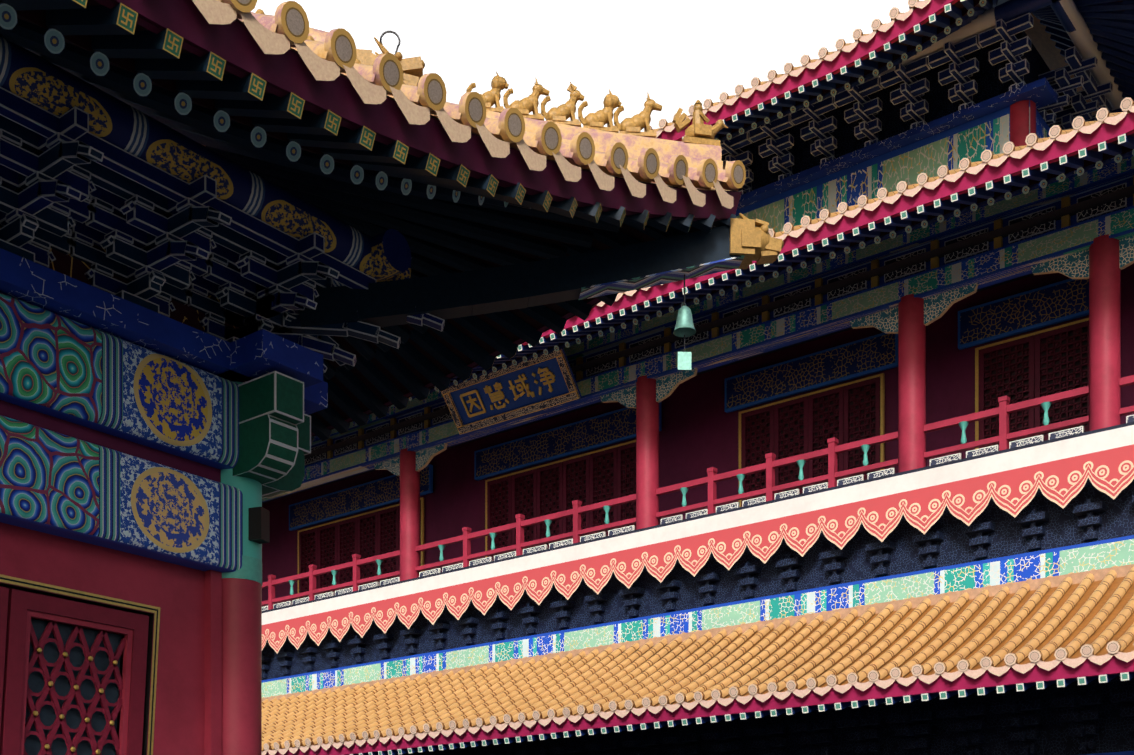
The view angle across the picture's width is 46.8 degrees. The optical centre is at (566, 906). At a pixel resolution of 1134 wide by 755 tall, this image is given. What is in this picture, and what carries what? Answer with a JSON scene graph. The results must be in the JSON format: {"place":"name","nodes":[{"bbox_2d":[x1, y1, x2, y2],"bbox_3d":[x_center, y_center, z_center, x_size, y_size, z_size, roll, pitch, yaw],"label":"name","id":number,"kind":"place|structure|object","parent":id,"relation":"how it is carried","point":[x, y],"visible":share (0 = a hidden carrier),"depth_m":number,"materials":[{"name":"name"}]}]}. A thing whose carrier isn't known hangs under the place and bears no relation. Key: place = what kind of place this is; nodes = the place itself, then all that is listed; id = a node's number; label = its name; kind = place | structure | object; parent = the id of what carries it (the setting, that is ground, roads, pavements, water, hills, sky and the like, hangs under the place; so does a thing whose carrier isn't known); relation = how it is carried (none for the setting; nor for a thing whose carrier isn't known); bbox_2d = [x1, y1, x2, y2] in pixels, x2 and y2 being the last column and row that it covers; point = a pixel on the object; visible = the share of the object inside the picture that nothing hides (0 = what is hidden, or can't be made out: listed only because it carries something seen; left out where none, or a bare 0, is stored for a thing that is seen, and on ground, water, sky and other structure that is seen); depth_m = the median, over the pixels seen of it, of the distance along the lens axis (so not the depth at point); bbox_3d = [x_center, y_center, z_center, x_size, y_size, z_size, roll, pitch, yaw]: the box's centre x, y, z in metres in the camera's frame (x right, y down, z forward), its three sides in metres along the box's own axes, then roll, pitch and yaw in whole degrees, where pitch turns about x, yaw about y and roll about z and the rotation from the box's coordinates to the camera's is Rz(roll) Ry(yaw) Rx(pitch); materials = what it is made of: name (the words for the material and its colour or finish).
{"place":"outdoors","nodes":[
{"label":"outdoors","id":0,"kind":"place"},
{"bbox_2d":[0,35,444,754],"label":"hall","id":1,"kind":"structure","parent":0,"point":[164,353],"depth_m":8.36,"materials":[{"name":"red wood"}]},
{"bbox_2d":[0,0,745,444],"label":"eave","id":2,"kind":"object","parent":1,"relation":"on","point":[330,124],"visible":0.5,"depth_m":7.79,"materials":[{"name":"gold ceramic"}]},
{"bbox_2d":[251,12,783,369],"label":"roof ornaments","id":3,"kind":"object","parent":2,"relation":"on","point":[744,242],"visible":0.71,"depth_m":9.39,"materials":[{"name":"gold metal"}]},
{"bbox_2d":[251,0,927,131],"label":"sky","id":4,"kind":"structure","parent":0,"point":[681,53],"materials":[{"name":"white"}]},
{"bbox_2d":[262,0,1133,754],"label":"pavilion","id":5,"kind":"structure","parent":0,"point":[918,416],"depth_m":19.90,"materials":[{"name":"red wood"}]},
{"bbox_2d":[262,566,1133,754],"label":"roof","id":6,"kind":"structure","parent":5,"relation":"attached to","point":[1064,633],"depth_m":17.68,"materials":[{"name":"orange tile"}]},
{"bbox_2d":[389,97,1133,406],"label":"eave","id":7,"kind":"object","parent":5,"relation":"attached to","point":[1082,147],"visible":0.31,"depth_m":16.87,"materials":[{"name":"red wood"}]},
{"bbox_2d":[441,348,581,434],"bbox_3d":[-1.002,-8.968,22.530,2.700,0.980,0.608,0,0,38],"label":"plaque","id":8,"kind":"object","parent":7,"relation":"attached to","point":[533,384],"visible":0.98,"depth_m":22.47,"materials":[{"name":"blue wood"}]},
{"bbox_2d":[644,0,1133,142],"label":"eave","id":9,"kind":"object","parent":5,"relation":"on","point":[918,26],"visible":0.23,"depth_m":18.68,"materials":[{"name":"red wood"}]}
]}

